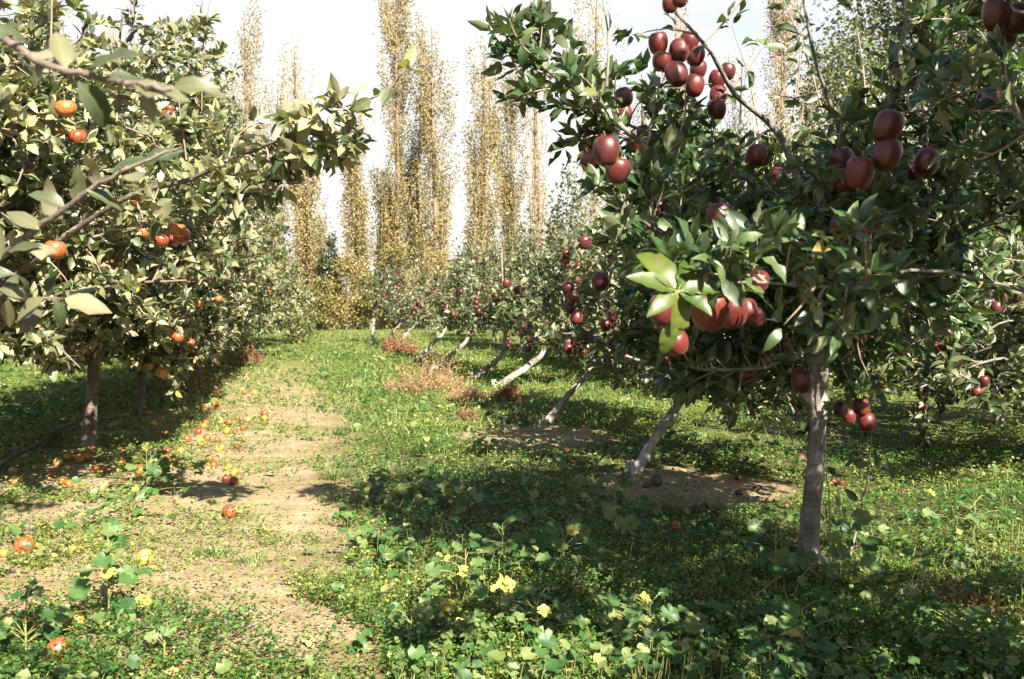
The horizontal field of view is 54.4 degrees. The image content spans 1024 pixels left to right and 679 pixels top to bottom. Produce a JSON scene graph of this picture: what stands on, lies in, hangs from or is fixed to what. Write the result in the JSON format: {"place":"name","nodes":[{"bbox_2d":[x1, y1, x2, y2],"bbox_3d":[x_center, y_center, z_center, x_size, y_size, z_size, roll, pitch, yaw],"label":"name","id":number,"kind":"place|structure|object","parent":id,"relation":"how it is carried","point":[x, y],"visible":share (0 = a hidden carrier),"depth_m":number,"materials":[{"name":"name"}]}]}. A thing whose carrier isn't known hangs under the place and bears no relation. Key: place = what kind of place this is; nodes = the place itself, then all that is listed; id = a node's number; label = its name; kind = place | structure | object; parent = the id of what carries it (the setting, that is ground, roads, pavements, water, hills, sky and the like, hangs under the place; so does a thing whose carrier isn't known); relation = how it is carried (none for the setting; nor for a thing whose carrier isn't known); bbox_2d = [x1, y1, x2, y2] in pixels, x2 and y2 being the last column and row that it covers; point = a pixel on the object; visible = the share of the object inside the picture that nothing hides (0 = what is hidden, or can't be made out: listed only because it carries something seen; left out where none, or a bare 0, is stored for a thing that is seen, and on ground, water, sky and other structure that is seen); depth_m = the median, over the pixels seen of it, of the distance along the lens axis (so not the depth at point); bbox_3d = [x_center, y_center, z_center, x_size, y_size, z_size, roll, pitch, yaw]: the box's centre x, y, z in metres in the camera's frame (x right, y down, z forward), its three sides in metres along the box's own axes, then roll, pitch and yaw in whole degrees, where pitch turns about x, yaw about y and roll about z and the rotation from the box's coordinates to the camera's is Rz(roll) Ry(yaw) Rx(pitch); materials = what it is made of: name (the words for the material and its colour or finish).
{"place":"outdoors","nodes":[
{"label":"outdoors","id":0,"kind":"place"},
{"bbox_2d":[0,302,1023,678],"bbox_3d":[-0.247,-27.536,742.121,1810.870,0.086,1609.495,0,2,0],"label":"ground","id":1,"kind":"structure","parent":0,"point":[298,502],"depth_m":5.74,"materials":[{"name":"soil"}]},
{"bbox_2d":[13,536,34,553],"bbox_3d":[-2.161,0.914,4.407,0.083,0.083,0.086,2,3,38],"label":"apple","id":2,"kind":"object","parent":1,"relation":"on","point":[20,543],"visible":0.83,"depth_m":4.38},
{"bbox_2d":[0,422,74,468],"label":"hose","id":3,"kind":"object","parent":1,"relation":"on","point":[25,450],"visible":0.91,"depth_m":7.32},
{"bbox_2d":[0,578,81,661],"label":"mallow plant","id":4,"kind":"object","parent":1,"relation":"on","point":[49,617],"visible":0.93,"depth_m":3.16,"materials":[{"name":"green plant"}]},
{"bbox_2d":[44,637,71,662],"bbox_3d":[-1.397,0.955,3.062,0.073,0.080,0.079,2,3,43],"label":"apple","id":5,"kind":"object","parent":1,"relation":"on","point":[59,641],"visible":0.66,"depth_m":3.04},
{"bbox_2d":[57,517,151,637],"bbox_3d":[-1.375,0.803,3.381,0.288,0.360,0.332,0,2,0],"label":"mallow plant","id":6,"kind":"object","parent":1,"relation":"on","point":[113,572],"visible":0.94,"depth_m":3.36,"materials":[{"name":"green plant"}]},
{"bbox_2d":[0,23,224,333],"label":"apple tree","id":7,"kind":"object","parent":1,"relation":"on","point":[93,99],"visible":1,"depth_m":1.89,"materials":[{"name":"green plant"}]},
{"bbox_2d":[85,486,173,522],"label":"mallow plant","id":8,"kind":"object","parent":1,"relation":"on","point":[140,497],"visible":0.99,"depth_m":4.98,"materials":[{"name":"green plant"}]},
{"bbox_2d":[0,0,274,450],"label":"apple tree","id":9,"kind":"object","parent":1,"relation":"on","point":[167,331],"visible":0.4,"depth_m":7.08,"materials":[{"name":"green plant"}]},
{"bbox_2d":[0,0,274,412],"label":"apple tree","id":10,"kind":"object","parent":1,"relation":"on","point":[214,322],"visible":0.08,"depth_m":9.78,"materials":[{"name":"green plant"}]},
{"bbox_2d":[136,549,153,565],"bbox_3d":[-1.548,0.921,4.199,0.074,0.073,0.068,-2,3,-39],"label":"apple","id":11,"kind":"object","parent":1,"relation":"on","point":[144,553],"visible":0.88,"depth_m":4.18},
{"bbox_2d":[98,441,193,491],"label":"mallow plant","id":12,"kind":"object","parent":1,"relation":"on","point":[165,476],"visible":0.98,"depth_m":5.55,"materials":[{"name":"green plant"}]},
{"bbox_2d":[129,617,192,660],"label":"mallow plant","id":13,"kind":"object","parent":1,"relation":"on","point":[167,632],"visible":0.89,"depth_m":3.03,"materials":[{"name":"green plant"}]},
{"bbox_2d":[143,453,206,489],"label":"mallow plant","id":14,"kind":"object","parent":1,"relation":"on","point":[181,470],"visible":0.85,"depth_m":5.81,"materials":[{"name":"green plant"}]},
{"bbox_2d":[155,361,223,392],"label":"dry weed","id":15,"kind":"object","parent":1,"relation":"on","point":[197,383],"visible":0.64,"depth_m":12.06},
{"bbox_2d":[0,0,421,382],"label":"apple tree","id":16,"kind":"object","parent":1,"relation":"on","point":[51,140],"visible":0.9,"depth_m":4.83,"materials":[{"name":"green plant"}]},
{"bbox_2d":[190,542,243,560],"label":"grass tuft","id":17,"kind":"object","parent":1,"relation":"on","point":[212,553],"visible":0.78,"depth_m":4.42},
{"bbox_2d":[174,61,293,388],"bbox_3d":[-4.238,-1.341,12.064,3.045,4.083,3.392,0,2,0],"label":"apple tree","id":18,"kind":"object","parent":1,"relation":"on","point":[235,307],"visible":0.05,"depth_m":12.38,"materials":[{"name":"green plant"}]},
{"bbox_2d":[210,338,263,366],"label":"dry weed","id":19,"kind":"object","parent":1,"relation":"on","point":[242,356],"visible":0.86,"depth_m":17.13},
{"bbox_2d":[193,112,292,376],"bbox_3d":[-4.439,-1.564,14.690,3.285,4.334,3.126,1,2,23],"label":"apple tree","id":20,"kind":"object","parent":1,"relation":"on","point":[249,311],"visible":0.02,"depth_m":14.86,"materials":[{"name":"green plant"}]},
{"bbox_2d":[222,0,270,216],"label":"poplar tree","id":21,"kind":"object","parent":1,"relation":"on","point":[245,87],"visible":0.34,"depth_m":40.50,"materials":[{"name":"yellow plant"}]},
{"bbox_2d":[208,132,290,365],"bbox_3d":[-5.314,-1.564,17.151,3.152,4.135,3.270,0,2,0],"label":"apple tree","id":22,"kind":"object","parent":1,"relation":"on","point":[274,264],"visible":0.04,"depth_m":17.04,"materials":[{"name":"green plant"}]},
{"bbox_2d":[226,546,282,566],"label":"grass tuft","id":23,"kind":"object","parent":1,"relation":"on","point":[262,556],"visible":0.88,"depth_m":4.29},
{"bbox_2d":[232,196,301,350],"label":"apple tree","id":24,"kind":"object","parent":1,"relation":"on","point":[294,263],"visible":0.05,"depth_m":22.48,"materials":[{"name":"green plant"}]},
{"bbox_2d":[223,201,316,357],"bbox_3d":[-5.448,-1.644,19.498,3.152,4.108,3.270,-2,3,-44],"label":"apple tree","id":25,"kind":"object","parent":1,"relation":"on","point":[269,320],"visible":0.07,"depth_m":19.16,"materials":[{"name":"green plant"}]},
{"bbox_2d":[240,199,306,345],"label":"apple tree","id":26,"kind":"object","parent":1,"relation":"on","point":[300,314],"visible":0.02,"depth_m":24.61,"materials":[{"name":"green plant"}]},
{"bbox_2d":[256,75,294,308],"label":"poplar tree","id":27,"kind":"object","parent":1,"relation":"on","point":[276,111],"visible":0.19,"depth_m":45.55,"materials":[{"name":"yellow plant"}]},
{"bbox_2d":[275,31,318,317],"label":"poplar tree","id":28,"kind":"object","parent":1,"relation":"on","point":[294,92],"visible":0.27,"depth_m":43.45,"materials":[{"name":"yellow plant"}]},
{"bbox_2d":[277,280,320,342],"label":"shrub","id":29,"kind":"object","parent":1,"relation":"on","point":[298,321],"visible":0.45,"depth_m":26.00,"materials":[{"name":"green plant"}]},
{"bbox_2d":[284,165,338,314],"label":"poplar tree","id":30,"kind":"object","parent":1,"relation":"on","point":[309,265],"visible":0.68,"depth_m":38.65,"materials":[{"name":"yellow plant"}]},
{"bbox_2d":[305,275,341,330],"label":"shrub","id":31,"kind":"object","parent":1,"relation":"on","point":[326,305],"visible":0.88,"depth_m":36.65,"materials":[{"name":"yellow plant"}]},
{"bbox_2d":[315,226,344,327],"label":"shrub","id":32,"kind":"object","parent":1,"relation":"on","point":[326,266],"visible":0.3,"depth_m":38.76,"materials":[{"name":"green plant"}]},
{"bbox_2d":[312,458,353,480],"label":"grass tuft","id":33,"kind":"object","parent":1,"relation":"on","point":[338,475],"visible":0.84,"depth_m":6.18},
{"bbox_2d":[314,281,357,329],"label":"shrub","id":34,"kind":"object","parent":1,"relation":"on","point":[338,298],"visible":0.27,"depth_m":38.38,"materials":[{"name":"yellow plant"}]},
{"bbox_2d":[320,248,375,328],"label":"shrub","id":35,"kind":"object","parent":1,"relation":"on","point":[345,264],"visible":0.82,"depth_m":38.24,"materials":[{"name":"yellow plant"}]},
{"bbox_2d":[335,114,376,327],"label":"poplar tree","id":36,"kind":"object","parent":1,"relation":"on","point":[356,204],"visible":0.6,"depth_m":40.62,"materials":[{"name":"yellow plant"}]},
{"bbox_2d":[338,269,397,329],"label":"shrub","id":37,"kind":"object","parent":1,"relation":"on","point":[364,303],"visible":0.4,"depth_m":38.35,"materials":[{"name":"yellow plant"}]},
{"bbox_2d":[348,525,405,547],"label":"weed","id":38,"kind":"object","parent":1,"relation":"on","point":[366,534],"visible":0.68,"depth_m":4.54,"materials":[{"name":"green plant"}]},
{"bbox_2d":[365,149,398,326],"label":"poplar tree","id":39,"kind":"object","parent":1,"relation":"on","point":[378,185],"visible":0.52,"depth_m":41.67,"materials":[{"name":"yellow plant"}]},
{"bbox_2d":[350,232,421,328],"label":"shrub","id":40,"kind":"object","parent":1,"relation":"on","point":[391,257],"visible":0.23,"depth_m":39.92,"materials":[{"name":"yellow plant"}]},
{"bbox_2d":[355,257,417,341],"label":"apple tree","id":41,"kind":"object","parent":1,"relation":"on","point":[374,296],"visible":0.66,"depth_m":26.12,"materials":[{"name":"green plant"}]},
{"bbox_2d":[354,460,418,494],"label":"mallow plant","id":42,"kind":"object","parent":1,"relation":"on","point":[382,480],"visible":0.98,"depth_m":5.63,"materials":[{"name":"green plant"}]},
{"bbox_2d":[363,543,422,566],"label":"weed","id":43,"kind":"object","parent":1,"relation":"on","point":[388,547],"visible":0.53,"depth_m":4.16,"materials":[{"name":"green plant"}]},
{"bbox_2d":[373,0,420,326],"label":"poplar tree","id":44,"kind":"object","parent":1,"relation":"on","point":[397,150],"visible":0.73,"depth_m":41.58,"materials":[{"name":"yellow plant"}]},
{"bbox_2d":[378,328,419,353],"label":"dry weed","id":45,"kind":"object","parent":1,"relation":"on","point":[388,347],"visible":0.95,"depth_m":21.02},
{"bbox_2d":[378,261,420,341],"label":"apple tree","id":46,"kind":"object","parent":1,"relation":"on","point":[388,308],"visible":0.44,"depth_m":24.23,"materials":[{"name":"green plant"}]},
{"bbox_2d":[348,594,467,654],"bbox_3d":[-0.310,0.917,3.256,0.363,0.199,0.339,1,2,26],"label":"mallow plant","id":47,"kind":"object","parent":1,"relation":"on","point":[426,612],"visible":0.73,"depth_m":3.21,"materials":[{"name":"green plant"}]},
{"bbox_2d":[381,258,440,344],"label":"apple tree","id":48,"kind":"object","parent":1,"relation":"on","point":[420,291],"visible":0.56,"depth_m":22.50,"materials":[{"name":"green plant"}]},
{"bbox_2d":[402,86,438,326],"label":"poplar tree","id":49,"kind":"object","parent":1,"relation":"on","point":[412,173],"visible":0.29,"depth_m":42.66,"materials":[{"name":"yellow plant"}]},
{"bbox_2d":[397,240,455,329],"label":"shrub","id":50,"kind":"object","parent":1,"relation":"on","point":[429,276],"visible":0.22,"depth_m":38.42,"materials":[{"name":"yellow plant"}]},
{"bbox_2d":[383,341,474,395],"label":"dry weed","id":51,"kind":"object","parent":1,"relation":"on","point":[435,384],"visible":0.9,"depth_m":11.98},
{"bbox_2d":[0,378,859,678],"bbox_3d":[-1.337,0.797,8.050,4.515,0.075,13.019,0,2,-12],"label":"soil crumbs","id":52,"kind":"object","parent":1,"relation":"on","point":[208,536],"visible":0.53,"depth_m":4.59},
{"bbox_2d":[405,12,465,327],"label":"poplar tree","id":53,"kind":"object","parent":1,"relation":"on","point":[438,228],"visible":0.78,"depth_m":40.65,"materials":[{"name":"yellow plant"}]},
{"bbox_2d":[403,434,474,454],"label":"grass tuft","id":54,"kind":"object","parent":1,"relation":"on","point":[426,449],"visible":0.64,"depth_m":7.34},
{"bbox_2d":[405,258,486,360],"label":"apple tree","id":55,"kind":"object","parent":1,"relation":"on","point":[442,288],"visible":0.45,"depth_m":18.52,"materials":[{"name":"green plant"}]},
{"bbox_2d":[428,240,494,329],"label":"apple tree","id":56,"kind":"object","parent":1,"relation":"on","point":[458,264],"visible":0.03,"depth_m":31.02,"materials":[{"name":"green plant"}]},
{"bbox_2d":[429,471,499,506],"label":"mallow plant","id":57,"kind":"object","parent":1,"relation":"on","point":[437,489],"visible":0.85,"depth_m":5.22,"materials":[{"name":"green plant"}]},
{"bbox_2d":[416,531,515,619],"bbox_3d":[-0.170,0.828,3.507,0.368,0.327,0.314,0,2,0],"label":"mallow plant","id":58,"kind":"object","parent":1,"relation":"on","point":[464,574],"visible":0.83,"depth_m":3.44,"materials":[{"name":"green plant"}]},
{"bbox_2d":[443,382,492,402],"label":"dry weed","id":59,"kind":"object","parent":1,"relation":"on","point":[468,392],"visible":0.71,"depth_m":10.96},
{"bbox_2d":[424,248,515,369],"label":"apple tree","id":60,"kind":"object","parent":1,"relation":"on","point":[458,288],"visible":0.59,"depth_m":16.18,"materials":[{"name":"green plant"}]},
{"bbox_2d":[459,36,508,257],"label":"poplar tree","id":61,"kind":"object","parent":1,"relation":"on","point":[482,214],"visible":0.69,"depth_m":40.52,"materials":[{"name":"yellow plant"}]},
{"bbox_2d":[458,231,521,341],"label":"apple tree","id":62,"kind":"object","parent":1,"relation":"on","point":[497,265],"visible":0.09,"depth_m":26.78,"materials":[{"name":"green plant"}]},
{"bbox_2d":[457,218,541,347],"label":"apple tree","id":63,"kind":"object","parent":1,"relation":"on","point":[512,251],"visible":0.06,"depth_m":23.43,"materials":[{"name":"green plant"}]},
{"bbox_2d":[474,512,530,565],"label":"mallow plant","id":64,"kind":"object","parent":1,"relation":"on","point":[488,547],"visible":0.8,"depth_m":3.96,"materials":[{"name":"green plant"}]},
{"bbox_2d":[455,228,550,377],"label":"apple tree","id":65,"kind":"object","parent":1,"relation":"on","point":[485,286],"visible":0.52,"depth_m":14.40,"materials":[{"name":"green plant"}]},
{"bbox_2d":[490,377,527,401],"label":"dry weed","id":66,"kind":"object","parent":1,"relation":"on","point":[507,390],"visible":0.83,"depth_m":10.96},
{"bbox_2d":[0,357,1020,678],"bbox_3d":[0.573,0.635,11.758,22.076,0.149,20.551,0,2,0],"label":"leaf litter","id":67,"kind":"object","parent":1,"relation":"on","point":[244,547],"visible":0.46,"depth_m":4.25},
{"bbox_2d":[0,332,1023,678],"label":"clover","id":68,"kind":"object","parent":1,"relation":"on","point":[934,658],"visible":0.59,"depth_m":4.38,"materials":[{"name":"green plant"}]},
{"bbox_2d":[0,377,1023,678],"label":"mallow patch","id":69,"kind":"object","parent":1,"relation":"on","point":[750,657],"visible":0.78,"depth_m":3.51,"materials":[{"name":"green plant"}]},
{"bbox_2d":[490,60,534,276],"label":"poplar tree","id":70,"kind":"object","parent":1,"relation":"on","point":[511,202],"visible":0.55,"depth_m":41.58,"materials":[{"name":"yellow plant"}]},
{"bbox_2d":[485,208,575,354],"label":"apple tree","id":71,"kind":"object","parent":1,"relation":"on","point":[528,250],"visible":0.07,"depth_m":20.65,"materials":[{"name":"green plant"}]},
{"bbox_2d":[520,0,550,265],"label":"poplar tree","id":72,"kind":"object","parent":1,"relation":"on","point":[536,196],"visible":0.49,"depth_m":43.66,"materials":[{"name":"yellow plant"}]},
{"bbox_2d":[491,223,591,386],"bbox_3d":[0.482,-0.407,13.057,1.519,2.218,1.754,0,2,0],"label":"apple tree","id":73,"kind":"object","parent":1,"relation":"on","point":[526,367],"visible":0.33,"depth_m":12.97,"materials":[{"name":"green plant"}]},
{"bbox_2d":[501,581,585,650],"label":"mallow plant","id":74,"kind":"object","parent":1,"relation":"on","point":[543,609],"visible":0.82,"depth_m":3.22,"materials":[{"name":"green plant"}]},
{"bbox_2d":[514,195,613,361],"bbox_3d":[1.368,-1.082,18.097,2.798,3.083,2.716,0,2,-4],"label":"apple tree","id":75,"kind":"object","parent":1,"relation":"on","point":[578,222],"visible":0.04,"depth_m":17.86,"materials":[{"name":"green plant"}]},
{"bbox_2d":[541,161,591,248],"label":"young tree","id":76,"kind":"object","parent":1,"relation":"on","point":[569,184],"visible":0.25,"depth_m":21.98,"materials":[{"name":"plant"}]},
{"bbox_2d":[535,510,598,583],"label":"mallow plant","id":77,"kind":"object","parent":1,"relation":"on","point":[573,526],"visible":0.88,"depth_m":3.99,"materials":[{"name":"green plant"}]},
{"bbox_2d":[542,195,622,350],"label":"apple tree","id":78,"kind":"object","parent":1,"relation":"on","point":[593,198],"depth_m":15.49,"materials":[{"name":"green plant"}]},
{"bbox_2d":[502,171,679,424],"bbox_3d":[0.994,-0.436,8.985,2.134,2.568,2.248,-1,2,-13],"label":"apple tree","id":79,"kind":"object","parent":1,"relation":"on","point":[558,339],"visible":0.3,"depth_m":8.80,"materials":[{"name":"green plant"}]},
{"bbox_2d":[564,0,631,239],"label":"poplar tree","id":80,"kind":"object","parent":1,"relation":"on","point":[596,31],"visible":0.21,"depth_m":41.66,"materials":[{"name":"yellow plant"}]},
{"bbox_2d":[589,465,640,545],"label":"mallow plant","id":81,"kind":"object","parent":1,"relation":"on","point":[631,522],"visible":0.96,"depth_m":4.46,"materials":[{"name":"green plant"}]},
{"bbox_2d":[602,587,703,647],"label":"mallow plant","id":82,"kind":"object","parent":1,"relation":"on","point":[629,615],"visible":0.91,"depth_m":3.14,"materials":[{"name":"green plant"}]},
{"bbox_2d":[650,1,696,183],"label":"poplar tree","id":83,"kind":"object","parent":1,"relation":"on","point":[682,24],"visible":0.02,"depth_m":42.55,"materials":[{"name":"yellow plant"}]},
{"bbox_2d":[561,123,909,474],"bbox_3d":[1.450,-0.263,6.641,2.303,2.374,2.112,0,2,0],"label":"apple tree","id":84,"kind":"object","parent":1,"relation":"on","point":[607,322],"visible":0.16,"depth_m":6.39,"materials":[{"name":"green plant"}]},
{"bbox_2d":[719,46,761,185],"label":"poplar tree","id":85,"kind":"object","parent":1,"relation":"on","point":[739,115],"visible":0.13,"depth_m":43.46,"materials":[{"name":"yellow plant"}]},
{"bbox_2d":[468,0,1023,567],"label":"apple tree","id":86,"kind":"object","parent":1,"relation":"on","point":[848,168],"visible":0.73,"depth_m":3.58,"materials":[{"name":"green plant"}]},
{"bbox_2d":[704,598,800,626],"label":"dock plant","id":87,"kind":"object","parent":1,"relation":"on","point":[757,609],"visible":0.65,"depth_m":3.42,"materials":[{"name":"green plant"}]},
{"bbox_2d":[738,511,806,588],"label":"mallow plant","id":88,"kind":"object","parent":1,"relation":"on","point":[796,562],"visible":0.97,"depth_m":3.87,"materials":[{"name":"green plant"}]},
{"bbox_2d":[760,0,807,177],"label":"poplar tree","id":89,"kind":"object","parent":1,"relation":"on","point":[783,38],"visible":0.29,"depth_m":40.51,"materials":[{"name":"yellow plant"}]},
{"bbox_2d":[737,593,872,666],"bbox_3d":[0.877,0.883,3.027,0.280,0.255,0.359,-2,3,-41],"label":"mallow plant","id":90,"kind":"object","parent":1,"relation":"on","point":[791,610],"visible":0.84,"depth_m":2.99,"materials":[{"name":"green plant"}]},
{"bbox_2d":[627,0,1023,370],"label":"apple tree","id":91,"kind":"object","parent":1,"relation":"on","point":[714,308],"visible":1,"depth_m":2.12,"materials":[{"name":"green plant"}]},
{"bbox_2d":[792,402,870,561],"bbox_3d":[1.329,0.599,4.191,0.302,0.681,0.231,0,2,0],"label":"sucker shoot","id":92,"kind":"object","parent":1,"relation":"on","point":[859,463],"visible":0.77,"depth_m":4.17,"materials":[{"name":"green plant"}]},
{"bbox_2d":[766,1,918,198],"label":"broadleaf tree","id":93,"kind":"object","parent":1,"relation":"on","point":[829,69],"visible":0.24,"depth_m":23.43,"materials":[{"name":"green plant"}]},
{"bbox_2d":[804,508,897,604],"bbox_3d":[1.342,0.810,3.769,0.334,0.355,0.334,-1,3,-30],"label":"mallow plant","id":94,"kind":"object","parent":1,"relation":"on","point":[871,543],"visible":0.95,"depth_m":3.74,"materials":[{"name":"green plant"}]},
{"bbox_2d":[804,600,921,652],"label":"grass tuft","id":95,"kind":"object","parent":1,"relation":"on","point":[861,626],"visible":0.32,"depth_m":3.28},
{"bbox_2d":[837,429,898,554],"bbox_3d":[1.492,0.632,4.259,0.266,0.612,0.275,0,2,0],"label":"sucker shoot","id":96,"kind":"object","parent":1,"relation":"on","point":[852,495],"visible":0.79,"depth_m":4.22,"materials":[{"name":"green plant"}]},
{"bbox_2d":[770,0,1023,219],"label":"broadleaf tree","id":97,"kind":"object","parent":1,"relation":"on","point":[961,39],"visible":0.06,"depth_m":25.32,"materials":[{"name":"green plant"}]},
{"bbox_2d":[846,47,1023,429],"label":"apple tree","id":98,"kind":"object","parent":1,"relation":"on","point":[1001,418],"visible":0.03,"depth_m":8.68,"materials":[{"name":"green plant"}]},
{"bbox_2d":[884,158,1023,449],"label":"apple tree","id":99,"kind":"object","parent":1,"relation":"on","point":[951,358],"visible":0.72,"depth_m":6.38,"materials":[{"name":"green plant"}]},
{"bbox_2d":[894,593,1019,654],"bbox_3d":[1.411,0.907,3.134,0.312,0.195,0.380,-1,2,-20],"label":"mallow plant","id":100,"kind":"object","parent":1,"relation":"on","point":[936,607],"visible":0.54,"depth_m":3.18,"materials":[{"name":"green plant"}]},
{"bbox_2d":[922,488,1012,525],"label":"mallow plant","id":101,"kind":"object","parent":1,"relation":"on","point":[929,514],"visible":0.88,"depth_m":4.89,"materials":[{"name":"green plant"}]},
{"bbox_2d":[925,577,1010,619],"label":"dry weed","id":102,"kind":"object","parent":1,"relation":"on","point":[984,600],"visible":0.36,"depth_m":3.49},
{"bbox_2d":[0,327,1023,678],"bbox_3d":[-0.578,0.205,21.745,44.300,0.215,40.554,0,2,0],"label":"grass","id":103,"kind":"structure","parent":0,"point":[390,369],"depth_m":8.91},
{"bbox_2d":[0,0,1023,301],"label":"sky","id":104,"kind":"structure","parent":0,"point":[336,37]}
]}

